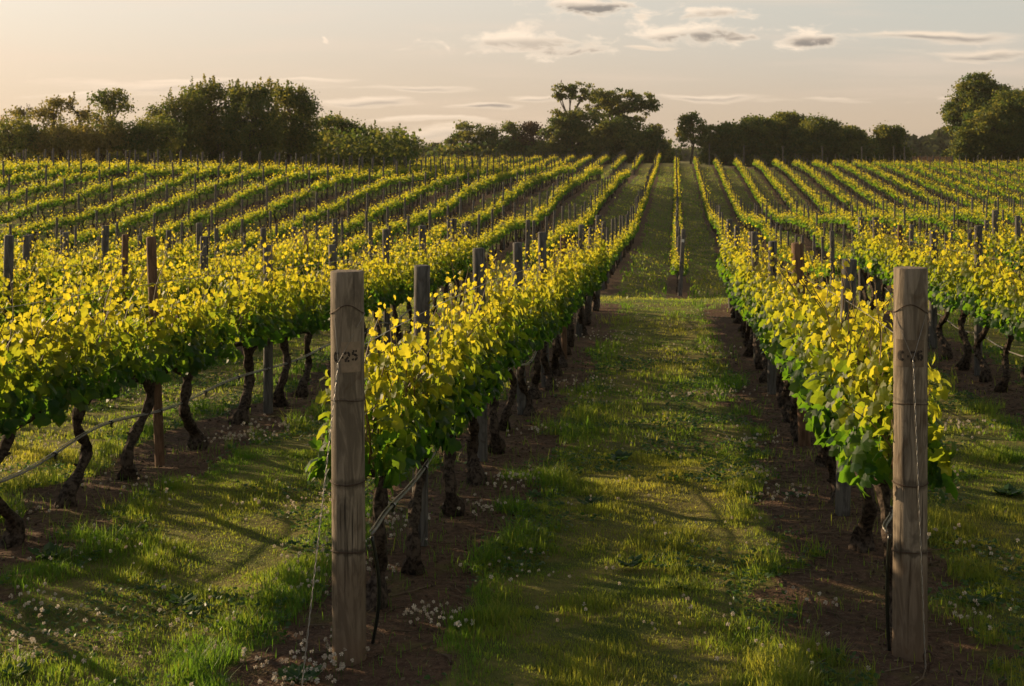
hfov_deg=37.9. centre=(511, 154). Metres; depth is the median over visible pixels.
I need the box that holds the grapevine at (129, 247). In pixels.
[112,241,131,253]
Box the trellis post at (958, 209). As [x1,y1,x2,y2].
[957,197,959,226]
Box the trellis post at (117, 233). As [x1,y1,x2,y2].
[116,222,118,257]
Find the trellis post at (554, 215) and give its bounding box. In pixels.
[553,211,555,254]
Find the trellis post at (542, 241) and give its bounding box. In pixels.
[538,232,548,387]
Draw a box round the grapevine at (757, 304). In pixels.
[749,246,787,391]
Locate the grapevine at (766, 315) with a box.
[755,244,805,422]
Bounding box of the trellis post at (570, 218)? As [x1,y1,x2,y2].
[569,204,570,243]
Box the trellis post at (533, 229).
[532,220,535,249]
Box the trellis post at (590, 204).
[590,195,591,226]
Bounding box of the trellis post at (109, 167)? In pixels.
[108,153,109,180]
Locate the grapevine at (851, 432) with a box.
[814,285,957,626]
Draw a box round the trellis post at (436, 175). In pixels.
[435,165,436,190]
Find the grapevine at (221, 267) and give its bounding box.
[190,232,252,299]
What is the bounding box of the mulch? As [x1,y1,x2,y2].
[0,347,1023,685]
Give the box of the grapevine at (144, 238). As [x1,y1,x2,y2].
[133,228,151,247]
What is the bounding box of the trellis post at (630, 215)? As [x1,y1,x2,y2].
[630,207,631,223]
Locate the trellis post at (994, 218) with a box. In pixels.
[992,210,997,281]
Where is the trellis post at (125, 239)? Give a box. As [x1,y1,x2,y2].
[121,234,128,332]
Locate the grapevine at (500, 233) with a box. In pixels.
[494,223,502,255]
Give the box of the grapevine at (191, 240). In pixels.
[183,233,195,254]
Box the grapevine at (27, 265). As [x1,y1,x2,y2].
[0,237,33,312]
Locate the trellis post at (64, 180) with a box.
[63,178,65,216]
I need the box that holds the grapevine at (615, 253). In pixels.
[609,243,617,260]
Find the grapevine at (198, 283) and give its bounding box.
[170,241,220,303]
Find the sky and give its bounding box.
[0,0,1023,160]
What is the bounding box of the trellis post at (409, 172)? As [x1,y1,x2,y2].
[408,160,410,189]
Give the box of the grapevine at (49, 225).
[39,210,58,238]
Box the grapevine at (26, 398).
[0,272,99,548]
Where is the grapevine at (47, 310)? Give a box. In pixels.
[0,256,79,357]
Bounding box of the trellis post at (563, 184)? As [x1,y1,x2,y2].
[562,173,563,202]
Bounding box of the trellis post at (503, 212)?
[502,206,504,248]
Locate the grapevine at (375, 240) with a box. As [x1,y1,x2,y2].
[363,230,378,253]
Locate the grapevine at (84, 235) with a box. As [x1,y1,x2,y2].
[77,228,96,252]
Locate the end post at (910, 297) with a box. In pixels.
[892,266,928,661]
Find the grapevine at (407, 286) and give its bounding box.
[375,235,421,345]
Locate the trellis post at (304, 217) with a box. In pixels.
[303,215,305,235]
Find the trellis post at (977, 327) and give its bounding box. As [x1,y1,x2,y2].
[974,225,982,375]
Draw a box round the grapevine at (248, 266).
[228,233,262,291]
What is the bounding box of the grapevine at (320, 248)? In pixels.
[308,221,339,273]
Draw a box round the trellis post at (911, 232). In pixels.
[909,224,913,254]
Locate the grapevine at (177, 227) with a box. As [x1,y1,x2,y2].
[164,215,180,246]
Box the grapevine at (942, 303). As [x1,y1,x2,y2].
[931,231,991,370]
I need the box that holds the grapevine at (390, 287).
[362,233,406,351]
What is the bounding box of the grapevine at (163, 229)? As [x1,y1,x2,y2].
[156,220,172,242]
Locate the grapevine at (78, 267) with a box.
[47,229,110,337]
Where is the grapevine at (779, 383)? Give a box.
[755,242,806,407]
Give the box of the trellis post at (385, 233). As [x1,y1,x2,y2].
[382,229,390,353]
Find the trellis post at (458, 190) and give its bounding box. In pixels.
[457,177,458,211]
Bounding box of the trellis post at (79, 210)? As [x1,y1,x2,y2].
[78,193,79,234]
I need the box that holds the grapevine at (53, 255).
[35,237,73,320]
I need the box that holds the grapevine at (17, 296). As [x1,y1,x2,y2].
[0,273,35,335]
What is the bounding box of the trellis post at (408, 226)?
[407,216,409,242]
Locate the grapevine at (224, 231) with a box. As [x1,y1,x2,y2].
[213,222,227,243]
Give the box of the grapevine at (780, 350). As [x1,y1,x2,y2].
[767,241,859,466]
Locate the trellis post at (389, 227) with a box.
[388,226,390,254]
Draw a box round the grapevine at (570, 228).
[564,220,572,244]
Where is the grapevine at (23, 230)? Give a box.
[14,218,33,241]
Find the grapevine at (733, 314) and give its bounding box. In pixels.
[726,224,744,317]
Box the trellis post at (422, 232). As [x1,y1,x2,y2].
[419,225,426,260]
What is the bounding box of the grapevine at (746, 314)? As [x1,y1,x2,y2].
[741,247,779,382]
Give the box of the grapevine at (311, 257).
[285,221,322,278]
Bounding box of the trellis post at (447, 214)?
[446,205,448,238]
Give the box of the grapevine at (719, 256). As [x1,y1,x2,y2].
[716,221,745,312]
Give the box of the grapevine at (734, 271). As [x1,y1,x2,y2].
[726,231,761,346]
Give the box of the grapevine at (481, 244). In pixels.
[472,237,485,247]
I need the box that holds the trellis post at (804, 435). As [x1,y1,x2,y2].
[791,242,810,445]
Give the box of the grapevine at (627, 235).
[618,229,630,257]
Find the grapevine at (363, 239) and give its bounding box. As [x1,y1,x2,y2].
[353,227,367,260]
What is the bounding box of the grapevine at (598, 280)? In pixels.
[571,232,601,330]
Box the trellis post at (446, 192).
[446,185,447,200]
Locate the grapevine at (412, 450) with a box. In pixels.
[305,296,449,611]
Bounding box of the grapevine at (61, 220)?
[52,211,70,238]
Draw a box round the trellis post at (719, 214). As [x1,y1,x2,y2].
[719,206,720,224]
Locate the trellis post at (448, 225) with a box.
[447,219,450,287]
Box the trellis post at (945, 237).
[944,234,946,255]
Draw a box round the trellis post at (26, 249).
[23,235,29,278]
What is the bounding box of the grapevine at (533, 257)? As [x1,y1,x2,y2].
[522,243,535,265]
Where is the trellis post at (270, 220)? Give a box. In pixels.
[269,211,271,244]
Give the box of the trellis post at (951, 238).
[950,226,952,243]
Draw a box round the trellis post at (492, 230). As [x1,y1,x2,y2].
[491,209,493,258]
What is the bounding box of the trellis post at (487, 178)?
[486,165,487,194]
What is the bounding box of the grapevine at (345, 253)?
[338,240,351,259]
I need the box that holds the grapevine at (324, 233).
[319,224,331,241]
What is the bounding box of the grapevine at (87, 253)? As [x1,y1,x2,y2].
[77,244,93,260]
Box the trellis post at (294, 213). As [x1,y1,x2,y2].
[293,197,295,220]
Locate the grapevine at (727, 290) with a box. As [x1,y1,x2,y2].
[725,232,759,337]
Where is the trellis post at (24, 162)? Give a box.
[23,150,24,183]
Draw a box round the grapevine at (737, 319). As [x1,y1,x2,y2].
[717,218,749,323]
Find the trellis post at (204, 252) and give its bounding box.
[200,236,207,333]
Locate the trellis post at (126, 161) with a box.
[125,150,126,178]
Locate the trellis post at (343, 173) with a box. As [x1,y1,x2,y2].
[342,159,344,193]
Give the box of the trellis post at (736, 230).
[734,226,739,317]
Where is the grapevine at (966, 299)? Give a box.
[949,227,1017,381]
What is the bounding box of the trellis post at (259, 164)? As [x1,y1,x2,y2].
[258,154,259,181]
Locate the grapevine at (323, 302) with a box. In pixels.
[276,247,339,397]
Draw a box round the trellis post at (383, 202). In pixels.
[383,190,384,222]
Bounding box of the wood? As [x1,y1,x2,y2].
[415,125,954,162]
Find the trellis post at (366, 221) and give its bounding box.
[365,211,367,254]
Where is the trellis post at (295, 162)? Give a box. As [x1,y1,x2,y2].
[295,153,296,182]
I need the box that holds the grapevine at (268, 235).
[256,225,274,240]
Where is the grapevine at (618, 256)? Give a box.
[609,237,619,277]
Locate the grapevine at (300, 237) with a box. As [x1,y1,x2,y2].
[297,228,303,247]
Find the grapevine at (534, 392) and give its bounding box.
[523,258,564,399]
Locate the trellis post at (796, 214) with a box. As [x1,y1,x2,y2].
[796,201,797,232]
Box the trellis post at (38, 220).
[36,204,38,245]
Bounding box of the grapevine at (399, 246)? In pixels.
[391,236,404,254]
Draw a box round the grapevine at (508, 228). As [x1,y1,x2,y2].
[494,217,511,249]
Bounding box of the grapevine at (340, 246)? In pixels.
[338,241,344,257]
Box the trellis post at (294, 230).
[292,227,296,249]
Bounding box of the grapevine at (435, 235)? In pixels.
[426,227,440,241]
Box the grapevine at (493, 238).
[480,226,496,260]
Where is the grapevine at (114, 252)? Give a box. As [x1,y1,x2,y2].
[100,237,121,254]
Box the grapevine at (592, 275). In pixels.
[567,229,599,335]
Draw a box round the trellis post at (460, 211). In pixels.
[459,198,461,240]
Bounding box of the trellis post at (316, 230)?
[315,226,317,241]
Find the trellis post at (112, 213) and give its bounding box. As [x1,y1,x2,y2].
[111,181,113,222]
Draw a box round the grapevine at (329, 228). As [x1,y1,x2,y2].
[322,217,339,240]
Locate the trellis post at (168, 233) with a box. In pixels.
[166,230,170,261]
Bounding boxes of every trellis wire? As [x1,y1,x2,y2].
[1,235,458,308]
[2,238,323,269]
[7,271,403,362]
[364,239,589,344]
[750,248,892,332]
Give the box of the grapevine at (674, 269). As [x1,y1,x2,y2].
[668,253,688,294]
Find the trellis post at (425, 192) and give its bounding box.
[424,171,425,202]
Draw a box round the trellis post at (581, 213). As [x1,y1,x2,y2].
[581,206,582,223]
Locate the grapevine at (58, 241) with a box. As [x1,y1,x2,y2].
[47,232,71,251]
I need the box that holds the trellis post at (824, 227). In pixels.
[823,223,825,254]
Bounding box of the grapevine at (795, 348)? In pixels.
[782,255,864,504]
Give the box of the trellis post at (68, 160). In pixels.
[68,150,69,176]
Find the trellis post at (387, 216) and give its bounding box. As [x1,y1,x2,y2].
[386,207,388,228]
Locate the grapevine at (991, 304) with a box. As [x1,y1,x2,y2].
[973,249,1023,392]
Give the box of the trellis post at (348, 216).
[347,198,348,241]
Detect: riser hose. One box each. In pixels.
[370,536,380,643]
[885,534,890,650]
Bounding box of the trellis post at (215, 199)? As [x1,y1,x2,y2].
[214,184,216,226]
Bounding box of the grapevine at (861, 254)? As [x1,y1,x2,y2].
[853,212,888,310]
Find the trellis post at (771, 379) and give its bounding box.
[767,241,776,394]
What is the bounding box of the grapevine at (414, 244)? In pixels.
[401,235,417,260]
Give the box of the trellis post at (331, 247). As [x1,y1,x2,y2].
[328,244,336,270]
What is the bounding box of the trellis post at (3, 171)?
[2,161,4,195]
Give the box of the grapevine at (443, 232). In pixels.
[432,218,446,248]
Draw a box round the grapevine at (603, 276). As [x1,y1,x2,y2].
[573,223,607,325]
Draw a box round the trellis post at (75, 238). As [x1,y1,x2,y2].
[74,226,76,264]
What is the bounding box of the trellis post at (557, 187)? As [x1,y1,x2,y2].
[557,176,558,207]
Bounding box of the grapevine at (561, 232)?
[552,223,564,253]
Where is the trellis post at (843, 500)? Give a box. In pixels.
[835,258,856,515]
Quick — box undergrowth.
[0,123,1023,178]
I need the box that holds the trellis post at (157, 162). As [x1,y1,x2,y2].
[157,149,158,180]
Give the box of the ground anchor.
[922,650,933,670]
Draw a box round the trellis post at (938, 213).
[938,202,939,230]
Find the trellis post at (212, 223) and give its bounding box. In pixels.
[211,210,212,245]
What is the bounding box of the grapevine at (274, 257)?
[245,226,295,285]
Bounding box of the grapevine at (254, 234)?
[246,224,259,252]
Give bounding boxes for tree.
[0,105,36,176]
[15,103,31,155]
[25,95,73,161]
[62,91,95,173]
[85,87,138,125]
[141,82,210,175]
[178,73,240,176]
[211,76,290,178]
[263,79,329,165]
[309,110,348,154]
[319,110,366,155]
[348,120,397,152]
[384,123,430,162]
[441,120,486,151]
[464,124,507,151]
[496,120,525,150]
[517,120,545,149]
[536,105,611,162]
[551,81,599,151]
[576,114,648,157]
[583,87,662,124]
[621,123,671,162]
[674,110,712,163]
[696,124,714,145]
[702,119,751,164]
[732,113,784,158]
[768,110,809,156]
[787,113,853,162]
[834,123,872,157]
[869,120,920,162]
[936,70,1023,134]
[940,86,1023,162]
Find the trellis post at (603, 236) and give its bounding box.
[600,221,605,290]
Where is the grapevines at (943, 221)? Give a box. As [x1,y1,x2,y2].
[0,153,1023,341]
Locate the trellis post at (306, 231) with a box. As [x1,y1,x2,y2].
[304,230,308,284]
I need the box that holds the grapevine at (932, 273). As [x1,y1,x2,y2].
[918,225,969,359]
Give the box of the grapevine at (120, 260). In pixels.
[79,232,136,287]
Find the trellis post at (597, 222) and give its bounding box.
[595,215,601,307]
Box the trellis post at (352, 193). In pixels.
[352,176,353,212]
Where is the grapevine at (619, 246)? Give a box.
[609,233,621,270]
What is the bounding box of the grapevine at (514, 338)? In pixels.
[452,250,532,453]
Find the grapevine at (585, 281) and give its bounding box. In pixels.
[550,224,590,346]
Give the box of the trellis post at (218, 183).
[217,166,219,199]
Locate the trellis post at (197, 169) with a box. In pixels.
[197,154,198,185]
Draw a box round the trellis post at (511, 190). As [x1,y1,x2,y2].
[510,177,511,209]
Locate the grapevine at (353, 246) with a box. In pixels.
[340,237,356,267]
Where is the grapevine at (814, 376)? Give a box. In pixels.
[786,247,892,552]
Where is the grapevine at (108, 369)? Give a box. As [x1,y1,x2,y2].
[5,256,154,508]
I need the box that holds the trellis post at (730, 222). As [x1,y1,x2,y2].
[726,219,732,307]
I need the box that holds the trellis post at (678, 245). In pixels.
[677,237,679,279]
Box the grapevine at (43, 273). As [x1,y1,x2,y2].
[13,236,77,337]
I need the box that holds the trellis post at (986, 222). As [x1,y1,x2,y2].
[984,220,988,266]
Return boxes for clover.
[0,303,1023,685]
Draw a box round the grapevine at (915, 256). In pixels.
[908,228,962,345]
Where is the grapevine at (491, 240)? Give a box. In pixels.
[480,228,492,263]
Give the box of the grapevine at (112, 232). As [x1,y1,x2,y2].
[99,222,115,235]
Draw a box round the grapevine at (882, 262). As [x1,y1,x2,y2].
[873,218,910,323]
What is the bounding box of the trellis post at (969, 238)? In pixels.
[968,233,970,252]
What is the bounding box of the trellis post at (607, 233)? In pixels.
[606,227,608,283]
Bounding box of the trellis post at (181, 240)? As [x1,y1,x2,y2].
[180,222,182,245]
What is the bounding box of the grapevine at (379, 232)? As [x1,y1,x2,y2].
[364,220,381,253]
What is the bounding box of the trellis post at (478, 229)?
[477,214,479,240]
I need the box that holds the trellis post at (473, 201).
[472,200,474,237]
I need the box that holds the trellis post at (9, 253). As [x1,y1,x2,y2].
[3,235,13,347]
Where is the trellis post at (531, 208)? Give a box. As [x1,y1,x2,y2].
[531,199,532,218]
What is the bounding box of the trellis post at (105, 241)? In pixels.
[101,226,108,273]
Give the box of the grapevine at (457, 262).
[433,224,465,314]
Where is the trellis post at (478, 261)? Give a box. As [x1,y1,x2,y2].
[473,248,487,461]
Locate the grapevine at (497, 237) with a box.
[485,227,499,242]
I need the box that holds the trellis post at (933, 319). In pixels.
[928,230,937,348]
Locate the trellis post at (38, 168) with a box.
[37,156,39,189]
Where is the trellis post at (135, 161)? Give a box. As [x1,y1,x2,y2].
[134,150,135,174]
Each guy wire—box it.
[301,313,364,685]
[894,313,925,671]
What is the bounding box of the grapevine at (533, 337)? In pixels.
[486,260,542,430]
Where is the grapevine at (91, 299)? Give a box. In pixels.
[44,240,122,356]
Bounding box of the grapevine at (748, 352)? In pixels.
[731,232,768,356]
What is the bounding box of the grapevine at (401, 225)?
[392,215,404,243]
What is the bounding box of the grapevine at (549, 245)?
[537,237,552,250]
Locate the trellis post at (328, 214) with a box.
[327,210,329,238]
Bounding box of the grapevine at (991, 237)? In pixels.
[982,215,1021,284]
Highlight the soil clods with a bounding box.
[0,365,1023,685]
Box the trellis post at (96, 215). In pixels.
[95,211,97,244]
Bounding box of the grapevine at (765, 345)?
[759,250,819,441]
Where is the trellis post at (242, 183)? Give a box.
[241,175,242,192]
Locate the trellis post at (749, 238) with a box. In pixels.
[746,231,753,327]
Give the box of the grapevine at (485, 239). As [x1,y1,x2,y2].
[473,229,490,249]
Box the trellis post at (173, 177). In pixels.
[172,162,174,196]
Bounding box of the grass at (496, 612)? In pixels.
[0,166,1023,685]
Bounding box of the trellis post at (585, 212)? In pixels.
[584,201,586,233]
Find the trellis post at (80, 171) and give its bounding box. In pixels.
[80,157,81,188]
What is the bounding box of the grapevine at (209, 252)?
[208,242,214,273]
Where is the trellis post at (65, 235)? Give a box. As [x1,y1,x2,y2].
[63,232,68,304]
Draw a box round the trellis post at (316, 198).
[315,193,317,225]
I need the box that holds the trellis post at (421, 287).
[412,265,429,545]
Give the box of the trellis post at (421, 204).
[420,194,421,224]
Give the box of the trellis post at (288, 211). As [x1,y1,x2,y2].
[287,177,289,216]
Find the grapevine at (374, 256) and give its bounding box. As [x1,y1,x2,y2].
[364,248,382,264]
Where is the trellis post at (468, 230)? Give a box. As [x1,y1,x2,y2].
[465,221,470,299]
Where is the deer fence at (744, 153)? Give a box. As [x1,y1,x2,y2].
[709,144,904,166]
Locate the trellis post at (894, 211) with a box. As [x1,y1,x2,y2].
[893,200,895,235]
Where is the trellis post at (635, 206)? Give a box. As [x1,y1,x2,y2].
[635,198,636,217]
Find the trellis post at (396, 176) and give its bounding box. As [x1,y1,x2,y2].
[396,161,397,193]
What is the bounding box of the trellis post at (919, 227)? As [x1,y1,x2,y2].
[919,218,920,247]
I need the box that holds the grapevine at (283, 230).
[272,221,288,241]
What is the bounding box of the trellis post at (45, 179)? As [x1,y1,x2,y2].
[45,165,46,199]
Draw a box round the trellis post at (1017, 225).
[1015,216,1020,287]
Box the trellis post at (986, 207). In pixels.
[986,200,987,217]
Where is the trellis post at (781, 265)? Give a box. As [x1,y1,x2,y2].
[780,226,782,267]
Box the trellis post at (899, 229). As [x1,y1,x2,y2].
[897,225,902,265]
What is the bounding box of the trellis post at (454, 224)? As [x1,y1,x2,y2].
[450,218,456,304]
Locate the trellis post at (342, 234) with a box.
[341,217,344,263]
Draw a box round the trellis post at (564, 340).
[560,235,566,358]
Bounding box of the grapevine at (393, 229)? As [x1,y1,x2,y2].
[381,223,395,234]
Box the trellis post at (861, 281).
[858,217,864,301]
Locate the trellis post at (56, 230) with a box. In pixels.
[55,217,57,254]
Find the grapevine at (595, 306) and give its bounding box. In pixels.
[573,219,609,310]
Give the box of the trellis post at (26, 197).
[24,188,27,225]
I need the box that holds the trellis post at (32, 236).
[30,235,33,258]
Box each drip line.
[0,283,462,482]
[369,337,555,534]
[867,283,1023,357]
[873,484,892,533]
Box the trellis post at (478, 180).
[477,169,478,199]
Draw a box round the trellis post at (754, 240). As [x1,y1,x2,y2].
[751,232,758,364]
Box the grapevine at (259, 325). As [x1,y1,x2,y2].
[198,234,293,424]
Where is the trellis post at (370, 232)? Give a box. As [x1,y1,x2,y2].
[368,222,372,271]
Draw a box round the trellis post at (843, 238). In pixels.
[842,228,844,249]
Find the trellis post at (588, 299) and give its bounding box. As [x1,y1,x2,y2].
[586,227,593,318]
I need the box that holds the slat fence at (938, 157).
[914,155,951,167]
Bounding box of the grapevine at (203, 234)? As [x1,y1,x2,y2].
[190,227,211,242]
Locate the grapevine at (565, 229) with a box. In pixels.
[557,220,568,236]
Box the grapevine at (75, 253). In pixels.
[69,242,86,260]
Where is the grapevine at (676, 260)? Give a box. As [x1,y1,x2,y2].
[669,248,688,292]
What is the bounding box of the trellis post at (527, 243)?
[525,220,529,281]
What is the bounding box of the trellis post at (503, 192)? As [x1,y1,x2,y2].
[502,182,503,201]
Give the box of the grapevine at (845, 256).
[841,248,850,258]
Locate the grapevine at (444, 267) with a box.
[416,230,454,315]
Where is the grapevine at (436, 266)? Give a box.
[409,244,444,292]
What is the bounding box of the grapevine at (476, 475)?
[438,252,511,485]
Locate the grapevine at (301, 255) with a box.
[266,223,310,283]
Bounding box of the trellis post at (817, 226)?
[815,213,817,248]
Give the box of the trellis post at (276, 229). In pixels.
[275,224,277,242]
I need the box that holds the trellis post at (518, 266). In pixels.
[513,242,525,414]
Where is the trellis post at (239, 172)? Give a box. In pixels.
[239,159,240,190]
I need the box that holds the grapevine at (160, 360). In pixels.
[80,247,205,480]
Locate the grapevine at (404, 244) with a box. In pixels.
[391,236,412,255]
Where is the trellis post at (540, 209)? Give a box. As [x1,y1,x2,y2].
[539,193,540,230]
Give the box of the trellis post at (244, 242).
[243,233,245,256]
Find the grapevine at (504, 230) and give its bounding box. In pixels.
[494,217,506,251]
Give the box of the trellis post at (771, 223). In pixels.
[770,215,771,235]
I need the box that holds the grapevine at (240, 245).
[229,236,248,254]
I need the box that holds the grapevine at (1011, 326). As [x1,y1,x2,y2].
[993,250,1023,382]
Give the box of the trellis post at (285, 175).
[285,159,286,193]
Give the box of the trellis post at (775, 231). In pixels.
[775,223,776,240]
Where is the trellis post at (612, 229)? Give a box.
[611,219,613,273]
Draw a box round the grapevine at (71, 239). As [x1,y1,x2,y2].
[59,226,83,252]
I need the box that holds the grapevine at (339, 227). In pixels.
[329,222,344,233]
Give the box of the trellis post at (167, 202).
[165,184,167,223]
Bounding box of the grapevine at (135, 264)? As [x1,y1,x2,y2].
[110,228,161,288]
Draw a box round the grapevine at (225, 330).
[140,251,242,450]
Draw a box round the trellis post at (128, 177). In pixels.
[127,158,129,194]
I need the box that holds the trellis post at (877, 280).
[872,217,880,308]
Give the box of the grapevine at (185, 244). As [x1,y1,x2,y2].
[175,233,191,251]
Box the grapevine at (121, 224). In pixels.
[109,216,128,238]
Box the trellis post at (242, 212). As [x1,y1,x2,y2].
[241,199,243,232]
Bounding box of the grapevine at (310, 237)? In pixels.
[300,231,314,244]
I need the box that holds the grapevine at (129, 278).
[94,248,165,376]
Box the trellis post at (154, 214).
[153,213,155,231]
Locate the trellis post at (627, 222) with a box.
[626,214,627,247]
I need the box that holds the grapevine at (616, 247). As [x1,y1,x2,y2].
[609,233,621,274]
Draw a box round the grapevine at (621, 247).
[614,234,623,267]
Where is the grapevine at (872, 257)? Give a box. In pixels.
[863,220,904,309]
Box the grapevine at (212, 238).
[205,223,220,247]
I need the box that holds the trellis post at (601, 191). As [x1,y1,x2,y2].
[601,178,602,209]
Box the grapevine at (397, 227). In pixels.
[385,216,400,244]
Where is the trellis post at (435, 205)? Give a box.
[434,191,436,224]
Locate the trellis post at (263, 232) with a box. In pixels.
[260,228,265,263]
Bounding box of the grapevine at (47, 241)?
[36,230,59,250]
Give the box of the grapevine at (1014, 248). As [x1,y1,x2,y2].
[1004,223,1023,281]
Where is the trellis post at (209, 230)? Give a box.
[208,227,210,274]
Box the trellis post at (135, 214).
[134,198,135,236]
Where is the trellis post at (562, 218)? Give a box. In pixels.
[561,206,563,227]
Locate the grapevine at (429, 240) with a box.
[426,229,433,246]
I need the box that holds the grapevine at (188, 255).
[163,224,209,317]
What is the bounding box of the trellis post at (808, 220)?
[808,206,809,238]
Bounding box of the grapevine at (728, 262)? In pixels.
[722,221,756,331]
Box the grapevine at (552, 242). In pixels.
[547,235,554,260]
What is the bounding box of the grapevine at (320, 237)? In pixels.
[308,223,324,241]
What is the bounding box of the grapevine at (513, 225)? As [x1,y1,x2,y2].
[501,212,516,245]
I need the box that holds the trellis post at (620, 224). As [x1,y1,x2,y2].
[619,215,621,261]
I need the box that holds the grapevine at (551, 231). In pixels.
[548,224,560,241]
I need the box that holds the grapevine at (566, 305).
[523,241,573,390]
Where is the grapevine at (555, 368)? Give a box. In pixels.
[526,230,581,376]
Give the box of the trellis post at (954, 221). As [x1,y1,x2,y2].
[953,207,954,242]
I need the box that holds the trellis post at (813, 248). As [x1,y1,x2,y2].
[812,235,815,289]
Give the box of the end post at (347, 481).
[330,270,366,666]
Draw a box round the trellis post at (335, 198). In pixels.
[335,182,336,218]
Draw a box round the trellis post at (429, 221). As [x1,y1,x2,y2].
[428,210,430,248]
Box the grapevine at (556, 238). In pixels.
[548,230,558,261]
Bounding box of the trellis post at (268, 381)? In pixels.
[263,245,272,413]
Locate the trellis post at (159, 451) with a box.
[146,236,164,466]
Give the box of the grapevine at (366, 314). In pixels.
[308,234,368,379]
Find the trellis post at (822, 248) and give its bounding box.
[821,236,824,286]
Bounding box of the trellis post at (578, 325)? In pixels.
[576,225,584,336]
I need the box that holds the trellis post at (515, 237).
[514,203,516,241]
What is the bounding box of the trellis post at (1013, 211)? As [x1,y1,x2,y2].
[1013,199,1014,227]
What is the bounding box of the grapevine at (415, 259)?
[389,227,435,333]
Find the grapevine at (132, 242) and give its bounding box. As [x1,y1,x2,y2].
[128,233,143,254]
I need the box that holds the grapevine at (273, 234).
[266,227,280,238]
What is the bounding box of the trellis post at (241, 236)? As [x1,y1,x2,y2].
[240,219,243,254]
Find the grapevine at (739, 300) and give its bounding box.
[729,234,782,368]
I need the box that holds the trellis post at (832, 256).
[829,231,834,289]
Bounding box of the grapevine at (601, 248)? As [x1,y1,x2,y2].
[584,228,606,300]
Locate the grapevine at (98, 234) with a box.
[85,221,105,245]
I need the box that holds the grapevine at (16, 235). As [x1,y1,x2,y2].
[0,221,21,238]
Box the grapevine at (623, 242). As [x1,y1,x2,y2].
[614,232,625,264]
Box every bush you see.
[0,110,55,177]
[8,113,100,177]
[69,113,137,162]
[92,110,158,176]
[127,110,193,176]
[418,142,441,156]
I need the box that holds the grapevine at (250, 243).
[236,227,256,253]
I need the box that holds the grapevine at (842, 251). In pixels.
[840,243,850,259]
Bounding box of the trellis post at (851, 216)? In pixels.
[851,205,852,236]
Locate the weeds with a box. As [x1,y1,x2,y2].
[2,448,1023,683]
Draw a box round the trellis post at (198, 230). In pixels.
[196,223,201,262]
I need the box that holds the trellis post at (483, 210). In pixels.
[482,194,484,232]
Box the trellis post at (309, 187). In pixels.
[308,170,310,206]
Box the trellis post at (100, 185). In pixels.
[98,170,100,204]
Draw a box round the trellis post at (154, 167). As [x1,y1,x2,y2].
[153,153,155,182]
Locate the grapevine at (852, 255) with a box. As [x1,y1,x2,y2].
[850,218,872,302]
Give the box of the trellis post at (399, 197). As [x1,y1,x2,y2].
[399,181,400,216]
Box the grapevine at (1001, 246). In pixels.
[991,220,1023,269]
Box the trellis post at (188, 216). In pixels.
[186,199,189,240]
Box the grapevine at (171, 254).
[139,226,186,320]
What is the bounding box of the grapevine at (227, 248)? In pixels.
[210,237,229,256]
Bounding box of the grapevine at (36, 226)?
[23,215,46,245]
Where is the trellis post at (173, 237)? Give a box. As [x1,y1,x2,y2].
[172,234,175,281]
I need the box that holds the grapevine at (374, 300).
[340,236,384,340]
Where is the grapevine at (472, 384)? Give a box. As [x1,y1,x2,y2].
[392,271,502,516]
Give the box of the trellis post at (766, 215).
[765,205,767,226]
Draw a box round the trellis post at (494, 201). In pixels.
[494,188,495,225]
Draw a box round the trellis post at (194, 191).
[194,174,195,210]
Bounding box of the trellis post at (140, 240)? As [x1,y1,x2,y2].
[138,235,141,262]
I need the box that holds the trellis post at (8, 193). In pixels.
[7,176,9,214]
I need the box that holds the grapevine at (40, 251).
[22,235,42,258]
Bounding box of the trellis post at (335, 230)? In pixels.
[332,219,337,259]
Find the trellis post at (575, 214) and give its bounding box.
[574,203,575,237]
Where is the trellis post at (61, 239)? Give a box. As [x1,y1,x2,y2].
[60,230,64,264]
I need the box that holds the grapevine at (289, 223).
[278,214,295,242]
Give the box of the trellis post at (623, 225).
[622,216,624,248]
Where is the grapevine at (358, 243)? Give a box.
[348,232,363,264]
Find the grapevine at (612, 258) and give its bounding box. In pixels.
[606,241,615,276]
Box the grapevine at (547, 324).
[500,248,557,415]
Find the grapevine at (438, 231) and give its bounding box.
[431,224,442,245]
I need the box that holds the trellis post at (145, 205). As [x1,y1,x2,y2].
[144,173,146,208]
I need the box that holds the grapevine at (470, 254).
[457,225,476,307]
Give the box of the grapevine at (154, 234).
[140,225,163,240]
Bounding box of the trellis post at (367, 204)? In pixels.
[366,193,368,213]
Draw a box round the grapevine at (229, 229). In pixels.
[220,215,237,239]
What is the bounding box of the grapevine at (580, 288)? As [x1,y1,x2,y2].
[551,243,589,354]
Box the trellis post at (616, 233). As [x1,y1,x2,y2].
[615,218,617,266]
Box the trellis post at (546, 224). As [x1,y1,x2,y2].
[545,216,547,240]
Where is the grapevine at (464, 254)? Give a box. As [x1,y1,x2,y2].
[441,220,471,308]
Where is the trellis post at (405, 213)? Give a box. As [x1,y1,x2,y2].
[404,198,405,241]
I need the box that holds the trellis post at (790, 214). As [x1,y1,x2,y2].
[790,203,791,231]
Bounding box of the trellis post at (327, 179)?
[327,167,328,198]
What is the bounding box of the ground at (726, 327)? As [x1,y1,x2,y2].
[0,161,1023,685]
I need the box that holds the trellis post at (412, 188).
[411,173,413,208]
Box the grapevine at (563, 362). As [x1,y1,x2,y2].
[547,245,580,367]
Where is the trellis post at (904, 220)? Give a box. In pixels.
[903,209,905,242]
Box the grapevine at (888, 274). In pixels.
[882,231,919,286]
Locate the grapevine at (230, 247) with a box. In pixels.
[219,234,239,260]
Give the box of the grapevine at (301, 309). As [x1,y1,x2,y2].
[249,234,322,406]
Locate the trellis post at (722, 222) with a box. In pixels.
[721,212,723,233]
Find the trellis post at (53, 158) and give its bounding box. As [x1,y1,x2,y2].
[52,148,53,180]

